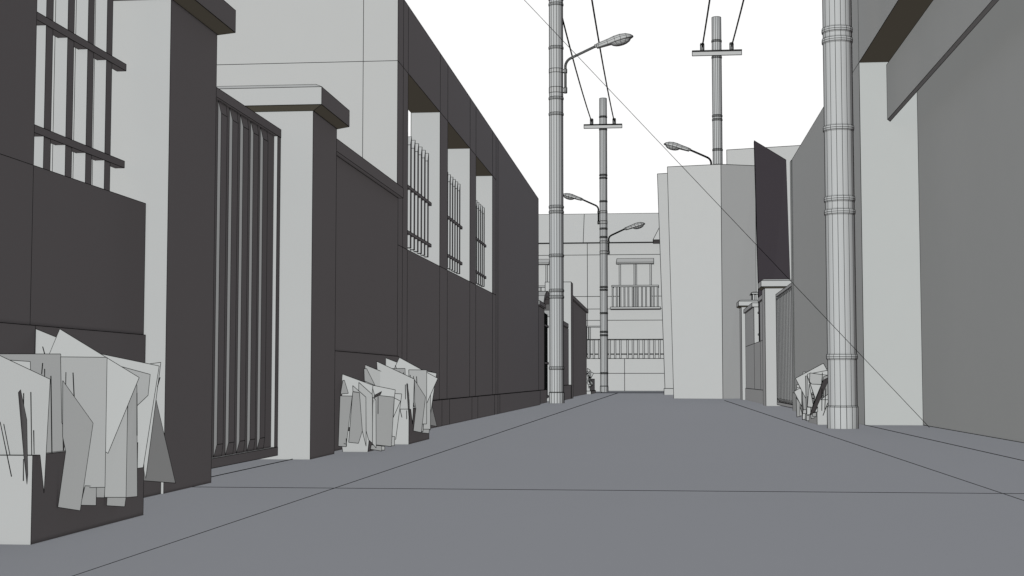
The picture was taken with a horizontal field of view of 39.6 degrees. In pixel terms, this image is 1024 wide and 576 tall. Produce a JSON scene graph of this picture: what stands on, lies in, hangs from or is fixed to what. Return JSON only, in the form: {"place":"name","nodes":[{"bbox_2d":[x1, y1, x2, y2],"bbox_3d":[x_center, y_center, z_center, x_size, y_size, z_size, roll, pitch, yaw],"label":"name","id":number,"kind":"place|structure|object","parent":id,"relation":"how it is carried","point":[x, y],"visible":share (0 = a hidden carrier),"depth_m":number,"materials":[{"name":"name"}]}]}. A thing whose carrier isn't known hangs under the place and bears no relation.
{"place":"outdoors","nodes":[
{"label":"outdoors","id":0,"kind":"place"},
{"bbox_2d":[0,393,614,575],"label":"pavement","id":1,"kind":"structure","parent":0,"point":[231,493],"depth_m":7.28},
{"bbox_2d":[0,0,160,497],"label":"boundary wall","id":2,"kind":"structure","parent":1,"relation":"on","point":[72,242],"depth_m":6.66,"materials":[{"name":"paint"}]},
{"bbox_2d":[0,329,175,544],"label":"planter","id":3,"kind":"object","parent":1,"relation":"on","point":[83,445],"visible":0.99,"depth_m":5.61,"materials":[{"name":"paint"}]},
{"bbox_2d":[110,0,235,493],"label":"gate pier","id":4,"kind":"structure","parent":1,"relation":"on","point":[163,119],"depth_m":7.67,"materials":[{"name":"paint"}]},
{"bbox_2d":[217,84,349,459],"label":"gate pier","id":5,"kind":"structure","parent":1,"relation":"on","point":[308,120],"depth_m":10.76,"materials":[{"name":"paint"}]},
{"bbox_2d":[211,88,280,468],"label":"metal gate","id":6,"kind":"structure","parent":5,"relation":"attached to","point":[246,298],"depth_m":9.89,"materials":[{"name":"grey metal"}]},
{"bbox_2d":[334,139,403,450],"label":"boundary wall","id":7,"kind":"structure","parent":1,"relation":"on","point":[368,194],"depth_m":13.09,"materials":[{"name":"paint"}]},
{"bbox_2d":[338,368,401,451],"bbox_3d":[-1.271,1.048,11.992,0.620,0.745,0.802,2,-4,-30],"label":"flower pot","id":8,"kind":"object","parent":1,"relation":"on","point":[368,421],"visible":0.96,"depth_m":11.73,"materials":[{"name":"paint"}]},
{"bbox_2d":[365,357,437,443],"bbox_3d":[-1.014,1.096,13.765,0.626,0.876,1.587,0,-4,6],"label":"planter","id":9,"kind":"object","parent":1,"relation":"on","point":[413,385],"visible":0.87,"depth_m":13.32,"materials":[{"name":"paint"}]},
{"bbox_2d":[539,300,546,403],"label":"boundary wall","id":10,"kind":"structure","parent":1,"relation":"on","point":[542,389],"depth_m":35.04,"materials":[{"name":"paint"}]},
{"bbox_2d":[539,291,548,400],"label":"gate pillar","id":11,"kind":"structure","parent":1,"relation":"on","point":[543,296],"depth_m":38.28,"materials":[{"name":"paint"}]},
{"bbox_2d":[548,0,564,402],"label":"utility pole","id":12,"kind":"object","parent":1,"relation":"on","point":[556,290],"visible":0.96,"depth_m":35.54,"materials":[{"name":"concrete"}]},
{"bbox_2d":[549,33,632,93],"bbox_3d":[1.992,-5.655,35.818,2.136,1.496,0.368,0,-4,6],"label":"street lamp","id":13,"kind":"object","parent":12,"relation":"attached to","point":[620,39],"visible":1,"depth_m":35.74,"materials":[{"name":"metal"}]},
{"bbox_2d":[545,282,572,398],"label":"gate pillar","id":14,"kind":"structure","parent":1,"relation":"on","point":[568,302],"depth_m":43.41,"materials":[{"name":"paint"}]},
{"bbox_2d":[564,321,570,399],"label":"boundary wall","id":15,"kind":"structure","parent":1,"relation":"on","point":[567,389],"depth_m":42.11,"materials":[{"name":"paint"}]},
{"bbox_2d":[573,296,587,396],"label":"boundary wall","id":16,"kind":"structure","parent":1,"relation":"on","point":[580,310],"depth_m":51.77,"materials":[{"name":"paint"}]},
{"bbox_2d":[586,368,595,393],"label":"planter","id":17,"kind":"object","parent":1,"relation":"on","point":[591,386],"visible":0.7,"depth_m":56.45,"materials":[{"name":"paint"}]},
{"bbox_2d":[73,393,1023,575],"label":"road","id":18,"kind":"structure","parent":0,"point":[638,484],"depth_m":6.36,"materials":[{"name":"grey asphalt"}]},
{"bbox_2d":[405,0,823,213],"label":"sky","id":19,"kind":"structure","parent":0,"point":[498,51],"materials":[{"name":"white"}]},
{"bbox_2d":[596,391,663,392],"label":"cross street","id":20,"kind":"structure","parent":0,"point":[631,392],"depth_m":61.47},
{"bbox_2d":[584,98,621,391],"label":"utility pole","id":21,"kind":"object","parent":20,"relation":"on","point":[602,126],"visible":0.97,"depth_m":66.77,"materials":[{"name":"concrete"}]},
{"bbox_2d":[563,19,591,121],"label":"power line","id":22,"kind":"object","parent":21,"relation":"attached to","point":[575,68],"visible":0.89,"depth_m":53.77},
{"bbox_2d":[563,193,607,223],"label":"street lamp","id":23,"kind":"object","parent":21,"relation":"attached to","point":[569,196],"visible":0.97,"depth_m":67.06,"materials":[{"name":"metal"}]},
{"bbox_2d":[591,0,614,121],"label":"power line","id":24,"kind":"object","parent":21,"relation":"attached to","point":[601,57],"visible":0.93,"depth_m":51.99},
{"bbox_2d":[600,222,644,253],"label":"street lamp","id":25,"kind":"object","parent":21,"relation":"attached to","point":[638,225],"visible":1,"depth_m":66.72,"materials":[{"name":"metal"}]},
{"bbox_2d":[692,16,741,163],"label":"utility pole","id":26,"kind":"object","parent":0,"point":[716,52],"visible":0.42,"depth_m":51.93,"materials":[{"name":"concrete"}]},
{"bbox_2d":[664,142,711,163],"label":"street lamp","id":27,"kind":"object","parent":26,"relation":"attached to","point":[674,146],"visible":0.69,"depth_m":51.99,"materials":[{"name":"metal"}]},
{"bbox_2d":[702,0,710,47],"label":"power line","id":28,"kind":"object","parent":26,"relation":"attached to","point":[706,22],"visible":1,"depth_m":47.79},
{"bbox_2d":[731,0,743,46],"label":"power line","id":29,"kind":"object","parent":26,"relation":"attached to","point":[737,22],"visible":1,"depth_m":47.69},
{"bbox_2d":[721,399,1023,499],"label":"pavement","id":30,"kind":"structure","parent":0,"point":[994,463],"depth_m":12.48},
{"bbox_2d":[524,0,929,427],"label":"stay wire","id":31,"kind":"object","parent":30,"relation":"attached to","point":[728,215],"visible":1,"depth_m":14.02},
{"bbox_2d":[736,300,757,399],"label":"gate pier","id":32,"kind":"structure","parent":30,"relation":"on","point":[741,305],"depth_m":41.12,"materials":[{"name":"paint"}]},
{"bbox_2d":[750,292,757,299],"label":"gate lantern","id":33,"kind":"object","parent":32,"relation":"on","point":[754,295],"visible":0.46,"depth_m":41.38,"materials":[{"name":"paint"}]},
{"bbox_2d":[743,295,762,403],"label":"boundary wall","id":34,"kind":"structure","parent":30,"relation":"on","point":[754,368],"depth_m":37.38,"materials":[{"name":"paint"}]},
{"bbox_2d":[758,279,790,405],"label":"gate pier","id":35,"kind":"structure","parent":30,"relation":"on","point":[770,289],"depth_m":31.79,"materials":[{"name":"paint"}]},
{"bbox_2d":[776,283,792,407],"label":"metal gate","id":36,"kind":"structure","parent":35,"relation":"attached to","point":[784,346],"depth_m":29.64,"materials":[{"name":"grey metal"}]},
{"bbox_2d":[794,372,808,420],"bbox_3d":[4.262,1.568,20.189,0.350,0.757,0.999,-2,-4,31],"label":"flower pot","id":37,"kind":"object","parent":30,"relation":"on","point":[801,399],"visible":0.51,"depth_m":19.85,"materials":[{"name":"paint"}]},
{"bbox_2d":[795,363,827,424],"bbox_3d":[4.109,1.433,18.938,0.655,0.867,1.682,0,-4,6],"label":"planter","id":38,"kind":"object","parent":30,"relation":"on","point":[814,381],"visible":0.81,"depth_m":18.76,"materials":[{"name":"paint"}]},
{"bbox_2d":[821,0,858,428],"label":"utility pole","id":39,"kind":"object","parent":30,"relation":"on","point":[839,214],"visible":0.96,"depth_m":17.33,"materials":[{"name":"concrete"}]},
{"label":"ground","id":40,"kind":"structure","parent":0,"visible":0},
{"bbox_2d":[217,0,539,427],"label":"house","id":41,"kind":"structure","parent":40,"relation":"on","point":[468,268],"depth_m":18.16,"materials":[{"name":"paint"}]},
{"bbox_2d":[539,213,664,390],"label":"house","id":42,"kind":"structure","parent":40,"relation":"on","point":[635,348],"depth_m":69.39,"materials":[{"name":"paint"}]},
{"bbox_2d":[539,265,547,290],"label":"window","id":43,"kind":"structure","parent":42,"relation":"in","point":[543,269],"depth_m":69.86,"materials":[{"name":"glass"}]},
{"bbox_2d":[587,326,599,357],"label":"window","id":44,"kind":"structure","parent":42,"relation":"in","point":[593,332],"depth_m":69.40,"materials":[{"name":"paint"}]},
{"bbox_2d":[619,264,651,306],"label":"window","id":45,"kind":"structure","parent":42,"relation":"in","point":[629,274],"depth_m":69.37,"materials":[{"name":"glass"}]},
{"bbox_2d":[657,173,672,394],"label":"house","id":46,"kind":"structure","parent":40,"relation":"on","point":[662,184],"depth_m":54.60,"materials":[{"name":"paint"}]},
{"bbox_2d":[667,164,756,398],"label":"house","id":47,"kind":"structure","parent":40,"relation":"on","point":[712,249],"depth_m":43.90,"materials":[{"name":"paint"}]},
{"bbox_2d":[726,145,799,291],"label":"house","id":48,"kind":"structure","parent":40,"relation":"on","point":[745,156],"depth_m":46.66,"materials":[{"name":"paint"}]},
{"bbox_2d":[754,140,789,340],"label":"party wall","id":49,"kind":"structure","parent":40,"relation":"on","point":[772,228],"depth_m":37.09,"materials":[{"name":"paint"}]},
{"bbox_2d":[790,85,856,410],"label":"house","id":50,"kind":"structure","parent":40,"relation":"on","point":[808,259],"depth_m":24.34,"materials":[{"name":"grey paint"}]},
{"bbox_2d":[851,0,1023,441],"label":"garage","id":51,"kind":"structure","parent":40,"relation":"on","point":[938,116],"depth_m":16.80,"materials":[{"name":"grey paint"}]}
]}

